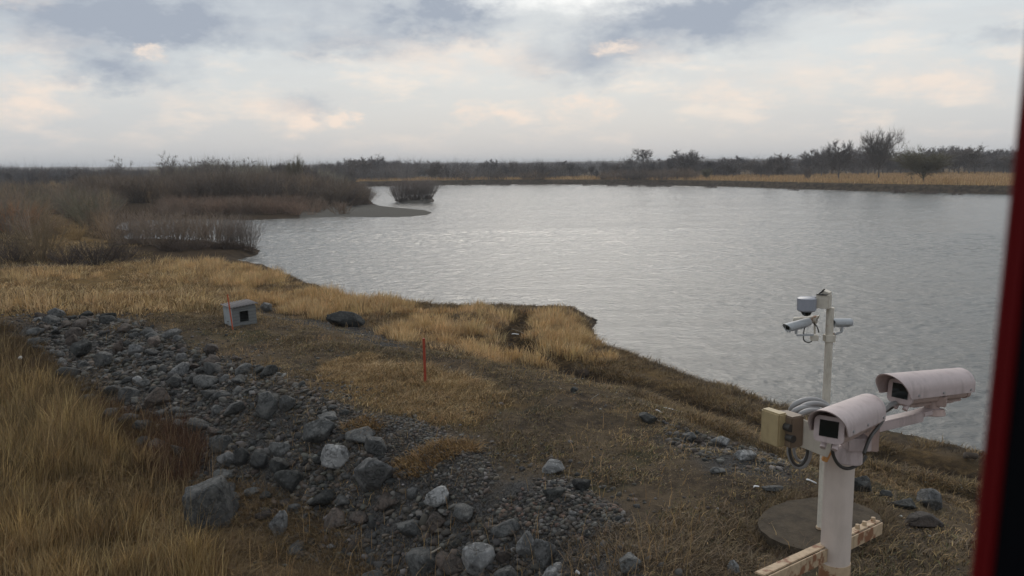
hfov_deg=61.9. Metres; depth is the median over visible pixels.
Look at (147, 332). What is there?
rock
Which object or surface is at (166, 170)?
bare tree
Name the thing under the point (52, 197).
brush
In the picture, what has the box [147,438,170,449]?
rock
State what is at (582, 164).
wood
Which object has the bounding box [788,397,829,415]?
cable coil
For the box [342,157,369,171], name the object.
bare tree
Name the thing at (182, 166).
bare tree
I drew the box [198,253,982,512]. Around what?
reeds
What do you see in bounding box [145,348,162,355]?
rock
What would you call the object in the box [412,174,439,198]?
willow bush
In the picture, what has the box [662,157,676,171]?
bare tree
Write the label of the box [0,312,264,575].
tall grass
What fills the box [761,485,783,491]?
boulder
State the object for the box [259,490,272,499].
rock
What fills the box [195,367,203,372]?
rock
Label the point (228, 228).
willow shrub
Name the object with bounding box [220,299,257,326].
utility box
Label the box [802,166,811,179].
bare tree
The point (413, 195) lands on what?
willow bush
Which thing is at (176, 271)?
meadow grass
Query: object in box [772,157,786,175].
bare tree
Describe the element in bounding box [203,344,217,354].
rock
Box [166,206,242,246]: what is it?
willow shrub
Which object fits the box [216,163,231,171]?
bare tree
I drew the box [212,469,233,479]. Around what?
rock
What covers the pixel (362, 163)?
bare tree
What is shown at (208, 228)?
willow shrub
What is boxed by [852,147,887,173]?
bare tree
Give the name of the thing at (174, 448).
rock
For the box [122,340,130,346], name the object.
rock
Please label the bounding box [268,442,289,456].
boulder
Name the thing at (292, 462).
rock
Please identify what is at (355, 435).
rock
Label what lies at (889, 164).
bare tree
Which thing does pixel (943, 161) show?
bare tree
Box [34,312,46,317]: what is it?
rock
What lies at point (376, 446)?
boulder
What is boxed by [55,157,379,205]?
willow thicket
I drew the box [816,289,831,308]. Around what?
control box
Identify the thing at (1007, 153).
bare tree
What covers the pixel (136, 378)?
boulder
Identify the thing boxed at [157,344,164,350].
rock
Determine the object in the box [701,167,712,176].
bare tree
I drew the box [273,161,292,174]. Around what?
bare tree
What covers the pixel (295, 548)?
rock
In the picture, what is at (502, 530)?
rock
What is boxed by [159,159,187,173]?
bare tree
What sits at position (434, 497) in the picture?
boulder
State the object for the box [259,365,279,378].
rock
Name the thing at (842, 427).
security camera
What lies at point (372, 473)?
boulder
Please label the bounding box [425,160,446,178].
bare tree
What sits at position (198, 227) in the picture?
willow shrub
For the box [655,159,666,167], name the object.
bare tree
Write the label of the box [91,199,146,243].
willow shrub
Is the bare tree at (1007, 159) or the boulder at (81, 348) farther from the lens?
the bare tree at (1007, 159)
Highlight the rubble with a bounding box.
[0,304,974,575]
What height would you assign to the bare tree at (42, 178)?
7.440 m
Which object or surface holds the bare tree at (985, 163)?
on the ground at (946, 459)
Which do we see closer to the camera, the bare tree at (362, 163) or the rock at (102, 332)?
the rock at (102, 332)
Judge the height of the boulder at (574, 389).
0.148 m
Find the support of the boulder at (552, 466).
on the rubble
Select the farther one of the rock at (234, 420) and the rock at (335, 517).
the rock at (234, 420)
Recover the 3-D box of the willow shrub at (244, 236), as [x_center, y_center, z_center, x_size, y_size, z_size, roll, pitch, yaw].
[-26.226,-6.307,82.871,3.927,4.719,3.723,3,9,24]
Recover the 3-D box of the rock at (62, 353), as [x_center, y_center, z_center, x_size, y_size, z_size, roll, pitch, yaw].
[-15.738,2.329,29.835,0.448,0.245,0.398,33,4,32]
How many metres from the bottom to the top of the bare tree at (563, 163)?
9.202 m
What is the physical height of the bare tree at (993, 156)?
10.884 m
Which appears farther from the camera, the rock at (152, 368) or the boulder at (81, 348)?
the boulder at (81, 348)
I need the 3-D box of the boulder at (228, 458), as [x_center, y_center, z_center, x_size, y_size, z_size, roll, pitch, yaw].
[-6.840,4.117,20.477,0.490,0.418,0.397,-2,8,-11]
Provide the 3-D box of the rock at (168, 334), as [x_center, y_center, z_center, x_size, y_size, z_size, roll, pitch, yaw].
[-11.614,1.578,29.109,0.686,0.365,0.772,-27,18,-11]
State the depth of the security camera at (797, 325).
12.47 m
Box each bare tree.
[2,171,12,183]
[33,169,51,184]
[37,167,48,179]
[50,174,59,182]
[60,168,82,181]
[99,166,123,178]
[108,156,132,176]
[156,165,175,175]
[158,153,178,167]
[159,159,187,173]
[176,161,188,173]
[184,159,208,169]
[196,155,219,173]
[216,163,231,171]
[223,155,239,171]
[268,163,282,174]
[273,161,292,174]
[283,152,305,177]
[296,164,330,176]
[317,160,337,175]
[332,161,351,169]
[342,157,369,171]
[350,158,381,177]
[361,159,381,178]
[367,154,391,170]
[402,162,421,176]
[421,167,428,177]
[424,167,435,178]
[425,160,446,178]
[436,162,451,178]
[482,158,502,171]
[500,165,510,178]
[509,161,518,174]
[516,162,535,171]
[531,162,554,177]
[551,164,566,176]
[552,160,569,175]
[566,163,576,174]
[572,163,588,174]
[588,165,596,176]
[599,162,607,172]
[608,163,621,173]
[621,162,635,171]
[632,148,655,164]
[637,161,651,171]
[648,162,659,171]
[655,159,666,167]
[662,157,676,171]
[668,149,707,170]
[687,151,701,169]
[701,160,718,174]
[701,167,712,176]
[707,157,741,176]
[724,158,745,174]
[729,156,750,172]
[741,160,761,174]
[750,161,773,176]
[764,155,776,176]
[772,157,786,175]
[774,153,796,174]
[796,148,835,175]
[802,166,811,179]
[810,147,833,175]
[821,138,863,178]
[826,151,850,171]
[848,146,870,171]
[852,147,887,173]
[857,125,908,177]
[883,151,901,173]
[890,158,906,173]
[920,150,956,173]
[930,144,954,172]
[945,146,980,173]
[947,145,990,173]
[948,147,991,173]
[972,147,991,170]
[985,148,1006,171]
[988,147,1013,172]
[989,151,1005,171]
[991,152,1012,173]
[997,154,1013,173]
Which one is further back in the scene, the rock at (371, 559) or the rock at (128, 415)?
the rock at (128, 415)
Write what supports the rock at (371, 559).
on the rubble
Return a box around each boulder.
[69,339,91,357]
[93,351,113,367]
[112,340,122,354]
[128,344,143,355]
[132,376,141,382]
[144,387,170,407]
[166,373,181,387]
[182,475,239,532]
[216,451,233,467]
[233,447,248,467]
[249,449,267,469]
[256,392,277,420]
[260,302,271,311]
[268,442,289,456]
[268,510,287,537]
[269,457,288,472]
[279,395,295,412]
[303,418,334,442]
[317,411,337,420]
[320,444,350,468]
[326,311,364,326]
[353,457,396,491]
[364,436,386,456]
[423,486,448,507]
[426,511,444,534]
[461,542,495,575]
[516,530,533,556]
[533,538,556,569]
[542,459,564,473]
[542,487,564,501]
[568,510,578,516]
[570,386,577,391]
[572,478,590,490]
[619,552,641,573]
[639,412,657,423]
[682,432,696,441]
[694,436,704,443]
[709,467,725,473]
[710,436,729,446]
[727,560,739,573]
[733,450,756,460]
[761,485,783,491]
[854,475,871,492]
[878,490,892,497]
[889,498,915,509]
[904,511,943,527]
[916,488,942,510]
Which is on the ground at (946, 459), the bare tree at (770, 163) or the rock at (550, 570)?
the bare tree at (770, 163)
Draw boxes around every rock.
[26,328,44,335]
[26,337,44,346]
[33,317,41,321]
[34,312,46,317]
[43,315,60,324]
[44,325,49,330]
[47,308,65,317]
[50,329,59,334]
[51,335,61,338]
[55,350,65,357]
[55,367,80,377]
[57,357,67,363]
[59,320,71,329]
[64,327,82,337]
[65,334,78,345]
[73,319,86,329]
[76,360,87,367]
[78,311,93,317]
[80,316,92,322]
[98,313,116,318]
[99,315,115,323]
[99,330,106,335]
[99,408,117,418]
[103,385,120,396]
[112,371,120,375]
[114,358,120,362]
[117,324,130,331]
[117,386,140,401]
[118,413,141,423]
[120,376,132,383]
[121,358,131,365]
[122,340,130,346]
[127,332,138,338]
[131,419,152,431]
[134,353,141,357]
[136,379,150,386]
[136,436,151,447]
[139,327,151,334]
[141,359,154,365]
[143,329,154,335]
[144,331,157,339]
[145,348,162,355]
[146,365,157,372]
[147,336,160,345]
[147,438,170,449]
[148,385,160,392]
[155,359,162,363]
[155,409,166,417]
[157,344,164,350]
[158,364,166,372]
[161,329,181,338]
[167,362,189,376]
[168,389,177,395]
[169,406,183,413]
[170,445,188,456]
[173,335,182,341]
[174,419,184,429]
[176,353,187,359]
[186,373,196,384]
[187,418,209,432]
[190,364,199,367]
[193,375,218,388]
[193,401,201,406]
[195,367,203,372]
[200,389,216,399]
[201,354,219,365]
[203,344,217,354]
[203,362,221,375]
[207,426,218,435]
[209,435,232,454]
[210,390,230,400]
[211,405,223,415]
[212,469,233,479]
[219,374,229,382]
[222,400,244,416]
[229,482,235,490]
[231,374,245,383]
[231,417,238,423]
[232,386,241,395]
[233,492,240,501]
[235,363,251,375]
[244,487,260,497]
[249,439,256,446]
[253,366,263,374]
[254,393,279,417]
[254,509,276,520]
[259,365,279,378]
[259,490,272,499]
[273,470,302,492]
[279,498,290,506]
[286,540,304,555]
[287,503,301,514]
[289,460,296,466]
[307,489,336,505]
[312,456,320,463]
[323,507,344,529]
[328,405,338,409]
[336,494,349,505]
[339,409,349,414]
[340,472,350,479]
[345,426,375,442]
[347,539,359,550]
[348,510,368,524]
[363,570,382,575]
[367,520,377,529]
[367,557,375,567]
[376,492,396,509]
[395,519,420,535]
[400,471,407,479]
[405,546,434,575]
[407,487,417,498]
[435,551,462,574]
[453,503,473,522]
[483,522,491,530]
[490,518,519,537]
[494,564,519,575]
[496,550,510,563]
[542,562,562,575]
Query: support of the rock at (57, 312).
on the rubble
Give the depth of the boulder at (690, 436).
18.41 m
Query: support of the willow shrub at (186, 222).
on the ground at (946, 459)
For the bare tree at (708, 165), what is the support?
on the ground at (946, 459)
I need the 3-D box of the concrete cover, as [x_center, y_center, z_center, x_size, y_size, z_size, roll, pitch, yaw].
[4.778,3.854,13.316,2.228,0.450,1.636,-7,10,-39]
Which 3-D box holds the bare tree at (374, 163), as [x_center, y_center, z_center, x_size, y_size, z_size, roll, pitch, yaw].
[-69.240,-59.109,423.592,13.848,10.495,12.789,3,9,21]
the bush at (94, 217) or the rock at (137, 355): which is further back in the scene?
the bush at (94, 217)
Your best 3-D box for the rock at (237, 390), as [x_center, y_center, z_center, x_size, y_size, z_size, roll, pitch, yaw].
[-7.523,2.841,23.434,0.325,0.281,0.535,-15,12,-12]
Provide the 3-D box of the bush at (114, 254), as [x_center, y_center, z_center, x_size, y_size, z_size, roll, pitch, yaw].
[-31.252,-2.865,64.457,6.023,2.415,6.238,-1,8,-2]
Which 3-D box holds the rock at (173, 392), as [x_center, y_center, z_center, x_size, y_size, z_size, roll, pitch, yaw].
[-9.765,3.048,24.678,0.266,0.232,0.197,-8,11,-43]
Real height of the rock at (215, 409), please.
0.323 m
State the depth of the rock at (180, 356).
26.76 m
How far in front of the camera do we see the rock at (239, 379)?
23.91 m
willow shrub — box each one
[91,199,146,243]
[102,204,165,243]
[121,205,165,244]
[122,209,174,245]
[128,201,186,245]
[136,205,207,244]
[143,202,206,241]
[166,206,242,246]
[170,206,216,244]
[184,202,224,244]
[184,210,217,241]
[205,213,246,241]
[213,204,250,243]
[222,205,263,246]
[232,217,266,248]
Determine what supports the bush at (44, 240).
on the ground at (946, 459)
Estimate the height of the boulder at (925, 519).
0.253 m
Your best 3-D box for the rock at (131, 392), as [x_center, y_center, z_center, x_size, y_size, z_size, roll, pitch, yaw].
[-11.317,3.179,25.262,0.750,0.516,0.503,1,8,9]
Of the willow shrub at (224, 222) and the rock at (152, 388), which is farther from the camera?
the willow shrub at (224, 222)
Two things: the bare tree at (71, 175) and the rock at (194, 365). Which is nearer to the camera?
the rock at (194, 365)
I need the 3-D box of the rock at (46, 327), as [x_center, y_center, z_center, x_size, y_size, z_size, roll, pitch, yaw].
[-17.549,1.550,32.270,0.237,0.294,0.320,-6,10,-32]
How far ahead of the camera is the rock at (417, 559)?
15.04 m
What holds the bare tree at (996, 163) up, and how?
on the ground at (946, 459)
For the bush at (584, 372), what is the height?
0.440 m
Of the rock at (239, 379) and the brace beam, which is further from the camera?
the rock at (239, 379)
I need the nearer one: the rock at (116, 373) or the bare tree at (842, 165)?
the rock at (116, 373)
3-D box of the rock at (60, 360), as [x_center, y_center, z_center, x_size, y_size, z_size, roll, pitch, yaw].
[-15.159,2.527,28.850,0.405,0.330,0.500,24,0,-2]
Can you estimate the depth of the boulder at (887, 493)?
15.10 m
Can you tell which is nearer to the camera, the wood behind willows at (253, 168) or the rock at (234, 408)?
the rock at (234, 408)
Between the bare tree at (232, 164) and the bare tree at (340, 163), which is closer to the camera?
the bare tree at (232, 164)
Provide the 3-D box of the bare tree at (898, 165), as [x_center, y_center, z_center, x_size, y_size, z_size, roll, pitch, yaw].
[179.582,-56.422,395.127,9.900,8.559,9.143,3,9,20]
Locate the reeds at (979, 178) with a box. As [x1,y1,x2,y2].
[355,171,1011,185]
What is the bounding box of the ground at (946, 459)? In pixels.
[0,157,1010,575]
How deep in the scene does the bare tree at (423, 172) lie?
463.38 m
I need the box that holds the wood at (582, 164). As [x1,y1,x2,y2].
[307,155,994,176]
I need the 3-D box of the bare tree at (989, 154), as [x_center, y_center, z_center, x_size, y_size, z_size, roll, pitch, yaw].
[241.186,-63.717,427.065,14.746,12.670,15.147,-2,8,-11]
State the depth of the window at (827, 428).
2.96 m
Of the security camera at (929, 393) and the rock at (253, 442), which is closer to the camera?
the security camera at (929, 393)
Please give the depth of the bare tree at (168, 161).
285.33 m
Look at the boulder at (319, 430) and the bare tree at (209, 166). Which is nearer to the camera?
the boulder at (319, 430)
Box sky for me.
[0,0,1023,166]
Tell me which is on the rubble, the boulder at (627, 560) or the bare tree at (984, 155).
the boulder at (627, 560)
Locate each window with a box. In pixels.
[819,419,838,438]
[891,382,907,399]
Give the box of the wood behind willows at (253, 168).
[143,146,353,181]
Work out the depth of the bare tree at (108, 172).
308.27 m
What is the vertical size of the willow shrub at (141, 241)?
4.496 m
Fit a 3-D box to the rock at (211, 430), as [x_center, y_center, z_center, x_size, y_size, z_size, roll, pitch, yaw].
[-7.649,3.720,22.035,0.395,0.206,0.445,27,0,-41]
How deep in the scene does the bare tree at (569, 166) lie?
421.20 m
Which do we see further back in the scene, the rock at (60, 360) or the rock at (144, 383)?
the rock at (60, 360)
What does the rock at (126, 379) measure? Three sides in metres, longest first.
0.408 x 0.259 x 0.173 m
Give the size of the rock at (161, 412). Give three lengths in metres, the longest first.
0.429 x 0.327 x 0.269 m
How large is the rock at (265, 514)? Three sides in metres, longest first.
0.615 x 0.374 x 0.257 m
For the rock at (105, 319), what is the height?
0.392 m
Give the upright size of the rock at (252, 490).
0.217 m
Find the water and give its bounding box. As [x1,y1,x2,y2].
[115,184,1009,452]
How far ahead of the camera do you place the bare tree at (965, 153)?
382.04 m
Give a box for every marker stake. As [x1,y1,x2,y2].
[227,294,232,329]
[422,338,426,383]
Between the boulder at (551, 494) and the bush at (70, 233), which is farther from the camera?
the bush at (70, 233)
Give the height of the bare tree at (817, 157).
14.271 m
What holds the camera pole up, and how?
on the concrete cover
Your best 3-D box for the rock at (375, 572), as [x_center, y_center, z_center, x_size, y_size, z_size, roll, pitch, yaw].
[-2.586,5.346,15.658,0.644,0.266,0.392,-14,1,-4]
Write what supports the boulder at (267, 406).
on the rubble
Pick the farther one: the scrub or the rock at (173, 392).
the scrub
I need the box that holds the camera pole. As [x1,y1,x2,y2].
[810,307,835,529]
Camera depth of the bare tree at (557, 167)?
406.27 m
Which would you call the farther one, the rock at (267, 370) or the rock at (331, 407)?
the rock at (267, 370)
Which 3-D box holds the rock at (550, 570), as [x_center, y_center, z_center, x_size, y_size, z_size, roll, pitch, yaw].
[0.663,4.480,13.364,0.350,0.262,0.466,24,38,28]
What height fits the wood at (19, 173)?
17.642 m
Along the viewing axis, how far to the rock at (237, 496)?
18.98 m
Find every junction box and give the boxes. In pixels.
[761,407,803,447]
[864,427,879,451]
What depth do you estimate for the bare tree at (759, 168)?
372.79 m
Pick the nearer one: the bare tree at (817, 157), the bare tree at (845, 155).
the bare tree at (845, 155)
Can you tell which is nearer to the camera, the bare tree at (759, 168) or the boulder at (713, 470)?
the boulder at (713, 470)
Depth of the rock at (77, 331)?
31.18 m
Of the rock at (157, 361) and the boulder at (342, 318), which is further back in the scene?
the boulder at (342, 318)
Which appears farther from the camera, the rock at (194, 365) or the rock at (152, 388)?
the rock at (194, 365)
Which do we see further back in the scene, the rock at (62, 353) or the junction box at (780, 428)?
the rock at (62, 353)
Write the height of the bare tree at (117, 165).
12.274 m
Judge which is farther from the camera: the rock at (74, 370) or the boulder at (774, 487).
the rock at (74, 370)
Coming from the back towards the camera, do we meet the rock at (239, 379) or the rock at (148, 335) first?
the rock at (148, 335)
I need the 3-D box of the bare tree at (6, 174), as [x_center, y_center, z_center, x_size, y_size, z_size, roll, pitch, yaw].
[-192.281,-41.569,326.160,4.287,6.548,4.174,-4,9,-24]
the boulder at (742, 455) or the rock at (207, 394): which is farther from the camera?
the rock at (207, 394)
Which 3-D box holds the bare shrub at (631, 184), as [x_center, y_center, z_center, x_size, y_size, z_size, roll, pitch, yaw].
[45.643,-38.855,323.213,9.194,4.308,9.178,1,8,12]
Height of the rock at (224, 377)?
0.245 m
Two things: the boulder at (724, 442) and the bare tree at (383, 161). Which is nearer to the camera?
the boulder at (724, 442)
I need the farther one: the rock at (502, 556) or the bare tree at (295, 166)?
the bare tree at (295, 166)
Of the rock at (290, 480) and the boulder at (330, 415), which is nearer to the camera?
the rock at (290, 480)
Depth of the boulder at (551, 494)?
14.82 m
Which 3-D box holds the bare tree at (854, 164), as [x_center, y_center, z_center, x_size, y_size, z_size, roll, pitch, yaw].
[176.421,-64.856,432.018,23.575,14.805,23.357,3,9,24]
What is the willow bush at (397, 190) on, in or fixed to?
on the ground at (946, 459)
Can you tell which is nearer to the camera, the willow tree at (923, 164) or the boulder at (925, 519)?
the boulder at (925, 519)
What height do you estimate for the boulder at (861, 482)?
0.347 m
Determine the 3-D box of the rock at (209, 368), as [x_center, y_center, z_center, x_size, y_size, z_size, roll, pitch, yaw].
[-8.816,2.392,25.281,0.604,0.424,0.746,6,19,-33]
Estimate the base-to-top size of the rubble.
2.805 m
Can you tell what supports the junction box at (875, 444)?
attached to the camera post
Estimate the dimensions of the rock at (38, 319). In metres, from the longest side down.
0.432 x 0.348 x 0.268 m
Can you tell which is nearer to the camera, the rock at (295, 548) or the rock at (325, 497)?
the rock at (295, 548)
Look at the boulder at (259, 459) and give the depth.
19.71 m
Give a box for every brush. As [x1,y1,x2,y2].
[0,169,159,238]
[320,154,1011,179]
[454,164,701,179]
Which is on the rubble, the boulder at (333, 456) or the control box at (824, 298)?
the boulder at (333, 456)
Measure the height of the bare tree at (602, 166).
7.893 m
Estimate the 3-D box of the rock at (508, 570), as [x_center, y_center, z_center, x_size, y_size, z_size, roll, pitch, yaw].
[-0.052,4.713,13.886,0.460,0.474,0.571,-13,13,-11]
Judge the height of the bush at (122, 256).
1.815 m
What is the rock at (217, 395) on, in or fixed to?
on the rubble
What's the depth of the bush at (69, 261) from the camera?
65.62 m
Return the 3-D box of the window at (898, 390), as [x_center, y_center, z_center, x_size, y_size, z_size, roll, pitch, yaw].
[1.599,0.424,3.518,0.006,0.060,0.067,1,5,-37]
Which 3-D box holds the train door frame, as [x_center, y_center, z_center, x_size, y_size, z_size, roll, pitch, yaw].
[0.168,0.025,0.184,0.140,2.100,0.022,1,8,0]
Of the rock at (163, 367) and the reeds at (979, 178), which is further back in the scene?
the reeds at (979, 178)
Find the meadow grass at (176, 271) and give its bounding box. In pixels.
[0,217,255,318]
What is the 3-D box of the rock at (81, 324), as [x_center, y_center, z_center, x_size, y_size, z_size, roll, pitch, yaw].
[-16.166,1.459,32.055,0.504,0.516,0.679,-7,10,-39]
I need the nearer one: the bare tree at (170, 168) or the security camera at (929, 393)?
the security camera at (929, 393)
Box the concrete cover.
[758,497,881,557]
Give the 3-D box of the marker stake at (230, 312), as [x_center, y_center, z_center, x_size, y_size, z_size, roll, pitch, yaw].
[-9.954,0.901,30.210,0.172,1.369,0.055,-1,8,0]
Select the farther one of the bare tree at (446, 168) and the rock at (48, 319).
the bare tree at (446, 168)
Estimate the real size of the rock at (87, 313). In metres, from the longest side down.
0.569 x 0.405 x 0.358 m
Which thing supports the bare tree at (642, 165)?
on the ground at (946, 459)
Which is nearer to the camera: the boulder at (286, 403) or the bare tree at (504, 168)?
the boulder at (286, 403)
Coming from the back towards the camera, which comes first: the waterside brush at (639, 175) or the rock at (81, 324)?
the waterside brush at (639, 175)
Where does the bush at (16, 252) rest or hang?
on the ground at (946, 459)
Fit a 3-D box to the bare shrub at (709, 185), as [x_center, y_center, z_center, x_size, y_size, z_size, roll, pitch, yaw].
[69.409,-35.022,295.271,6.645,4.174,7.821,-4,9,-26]
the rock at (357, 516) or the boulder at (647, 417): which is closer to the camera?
the rock at (357, 516)
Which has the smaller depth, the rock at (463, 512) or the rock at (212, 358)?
the rock at (463, 512)
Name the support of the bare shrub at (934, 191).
on the ground at (946, 459)
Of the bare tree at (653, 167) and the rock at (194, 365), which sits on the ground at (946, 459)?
the bare tree at (653, 167)
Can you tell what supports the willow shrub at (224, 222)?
on the ground at (946, 459)
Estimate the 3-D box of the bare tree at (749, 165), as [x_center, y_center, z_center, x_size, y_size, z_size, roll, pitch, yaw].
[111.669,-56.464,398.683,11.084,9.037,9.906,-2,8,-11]
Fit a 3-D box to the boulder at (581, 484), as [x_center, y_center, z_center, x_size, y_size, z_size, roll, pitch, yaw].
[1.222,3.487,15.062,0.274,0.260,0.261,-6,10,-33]
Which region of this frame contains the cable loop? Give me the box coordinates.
[787,447,812,468]
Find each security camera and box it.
[783,318,813,342]
[793,315,819,333]
[808,394,885,469]
[833,318,853,334]
[875,368,975,431]
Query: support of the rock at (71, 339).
on the rubble
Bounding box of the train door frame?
[971,62,1023,575]
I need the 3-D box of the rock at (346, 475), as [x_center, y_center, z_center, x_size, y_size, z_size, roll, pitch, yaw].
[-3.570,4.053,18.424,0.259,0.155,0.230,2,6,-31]
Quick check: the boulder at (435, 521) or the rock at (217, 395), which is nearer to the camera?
the boulder at (435, 521)
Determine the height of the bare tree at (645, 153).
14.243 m
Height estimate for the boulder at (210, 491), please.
1.225 m
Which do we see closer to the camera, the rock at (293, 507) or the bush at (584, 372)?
the rock at (293, 507)
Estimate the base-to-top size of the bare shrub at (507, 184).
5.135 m
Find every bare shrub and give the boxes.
[496,181,512,185]
[622,182,641,186]
[644,178,660,186]
[705,184,718,187]
[884,186,913,193]
[917,189,939,193]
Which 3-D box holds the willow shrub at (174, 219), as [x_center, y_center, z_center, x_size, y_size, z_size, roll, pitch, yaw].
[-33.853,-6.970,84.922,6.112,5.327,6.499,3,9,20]
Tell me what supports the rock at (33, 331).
on the rubble
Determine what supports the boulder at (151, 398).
on the rubble
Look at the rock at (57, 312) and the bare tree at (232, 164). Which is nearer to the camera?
the rock at (57, 312)
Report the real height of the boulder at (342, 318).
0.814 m
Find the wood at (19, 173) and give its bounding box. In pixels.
[0,155,348,185]
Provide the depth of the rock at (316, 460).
19.10 m
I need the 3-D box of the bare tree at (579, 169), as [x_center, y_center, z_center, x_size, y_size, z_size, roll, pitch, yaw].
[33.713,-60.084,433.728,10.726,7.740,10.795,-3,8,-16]
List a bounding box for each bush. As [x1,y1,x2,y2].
[0,198,42,234]
[0,204,75,262]
[0,237,41,262]
[40,212,73,234]
[45,246,86,264]
[56,235,131,265]
[58,220,88,239]
[83,204,118,227]
[97,242,153,262]
[385,174,416,201]
[399,173,430,199]
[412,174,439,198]
[577,369,589,376]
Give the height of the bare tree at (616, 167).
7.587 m
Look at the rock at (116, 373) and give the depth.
26.60 m
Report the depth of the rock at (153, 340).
28.31 m
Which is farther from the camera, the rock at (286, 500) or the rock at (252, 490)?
the rock at (252, 490)
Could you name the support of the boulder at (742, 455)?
on the ground at (946, 459)
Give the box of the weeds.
[81,373,230,489]
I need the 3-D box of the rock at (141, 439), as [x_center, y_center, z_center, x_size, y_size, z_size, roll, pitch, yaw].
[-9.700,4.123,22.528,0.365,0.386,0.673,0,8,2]
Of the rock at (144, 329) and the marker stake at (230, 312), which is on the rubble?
the rock at (144, 329)
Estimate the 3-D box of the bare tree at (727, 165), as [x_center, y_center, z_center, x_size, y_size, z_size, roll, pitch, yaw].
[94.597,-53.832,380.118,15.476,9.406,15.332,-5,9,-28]
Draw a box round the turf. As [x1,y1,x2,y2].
[0,300,977,575]
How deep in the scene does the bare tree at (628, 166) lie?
389.53 m
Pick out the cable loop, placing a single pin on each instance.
(804, 462)
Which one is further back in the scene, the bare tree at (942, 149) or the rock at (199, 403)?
the bare tree at (942, 149)
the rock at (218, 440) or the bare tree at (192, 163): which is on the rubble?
the rock at (218, 440)
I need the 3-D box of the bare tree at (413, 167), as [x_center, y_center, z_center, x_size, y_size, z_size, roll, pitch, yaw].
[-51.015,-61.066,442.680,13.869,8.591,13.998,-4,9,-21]
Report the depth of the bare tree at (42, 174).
302.01 m
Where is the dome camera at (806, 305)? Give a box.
[797,296,816,315]
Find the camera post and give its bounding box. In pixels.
[800,420,854,575]
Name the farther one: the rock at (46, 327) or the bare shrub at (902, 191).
the bare shrub at (902, 191)
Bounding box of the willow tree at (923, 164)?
[890,143,958,182]
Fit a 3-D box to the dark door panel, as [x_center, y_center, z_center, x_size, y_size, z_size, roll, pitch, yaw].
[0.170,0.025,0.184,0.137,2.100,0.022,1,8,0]
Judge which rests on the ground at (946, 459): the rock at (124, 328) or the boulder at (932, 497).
the boulder at (932, 497)
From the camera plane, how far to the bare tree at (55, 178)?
330.52 m
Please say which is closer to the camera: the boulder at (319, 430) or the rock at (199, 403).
the boulder at (319, 430)
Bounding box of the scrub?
[146,188,355,215]
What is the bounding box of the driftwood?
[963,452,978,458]
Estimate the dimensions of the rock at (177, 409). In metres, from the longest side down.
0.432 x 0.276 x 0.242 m
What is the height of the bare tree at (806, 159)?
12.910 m
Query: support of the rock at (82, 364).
on the rubble
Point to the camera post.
(837, 509)
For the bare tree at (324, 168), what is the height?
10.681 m
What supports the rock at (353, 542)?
on the rubble
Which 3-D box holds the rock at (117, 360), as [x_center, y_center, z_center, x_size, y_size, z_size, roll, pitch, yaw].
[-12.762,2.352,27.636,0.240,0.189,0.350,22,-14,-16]
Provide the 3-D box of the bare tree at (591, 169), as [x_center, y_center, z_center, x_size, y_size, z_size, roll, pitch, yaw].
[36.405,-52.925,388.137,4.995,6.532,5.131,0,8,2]
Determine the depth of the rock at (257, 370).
24.19 m
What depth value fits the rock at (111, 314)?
32.77 m
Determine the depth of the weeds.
21.57 m
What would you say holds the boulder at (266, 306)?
on the ground at (946, 459)
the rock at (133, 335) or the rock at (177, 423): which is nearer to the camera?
the rock at (177, 423)
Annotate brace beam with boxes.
[755,517,882,575]
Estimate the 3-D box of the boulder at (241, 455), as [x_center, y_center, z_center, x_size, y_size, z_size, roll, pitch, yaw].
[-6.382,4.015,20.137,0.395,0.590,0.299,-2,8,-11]
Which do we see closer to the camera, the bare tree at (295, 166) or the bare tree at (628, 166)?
the bare tree at (295, 166)
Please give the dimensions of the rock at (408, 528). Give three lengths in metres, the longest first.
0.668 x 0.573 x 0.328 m
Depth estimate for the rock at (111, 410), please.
24.28 m
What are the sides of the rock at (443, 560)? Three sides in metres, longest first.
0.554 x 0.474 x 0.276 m
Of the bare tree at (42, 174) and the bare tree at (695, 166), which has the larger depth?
the bare tree at (695, 166)
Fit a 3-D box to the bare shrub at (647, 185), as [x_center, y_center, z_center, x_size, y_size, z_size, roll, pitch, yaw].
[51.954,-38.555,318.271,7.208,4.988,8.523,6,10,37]
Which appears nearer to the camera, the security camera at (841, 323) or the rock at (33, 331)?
the security camera at (841, 323)
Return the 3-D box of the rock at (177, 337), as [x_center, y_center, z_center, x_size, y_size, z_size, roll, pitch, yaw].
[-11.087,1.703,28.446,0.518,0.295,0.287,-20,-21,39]
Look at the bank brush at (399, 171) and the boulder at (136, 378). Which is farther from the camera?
the bank brush at (399, 171)
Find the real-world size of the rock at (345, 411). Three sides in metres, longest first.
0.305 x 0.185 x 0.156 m
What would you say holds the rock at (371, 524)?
on the rubble
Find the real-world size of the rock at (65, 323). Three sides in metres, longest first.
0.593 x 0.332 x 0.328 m
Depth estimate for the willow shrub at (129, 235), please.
84.70 m
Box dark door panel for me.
[994,298,1023,575]
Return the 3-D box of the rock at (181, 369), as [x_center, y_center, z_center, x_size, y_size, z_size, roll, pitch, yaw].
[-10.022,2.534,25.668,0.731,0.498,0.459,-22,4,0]
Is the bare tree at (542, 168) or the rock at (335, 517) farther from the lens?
the bare tree at (542, 168)
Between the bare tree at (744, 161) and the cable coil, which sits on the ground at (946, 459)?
the bare tree at (744, 161)

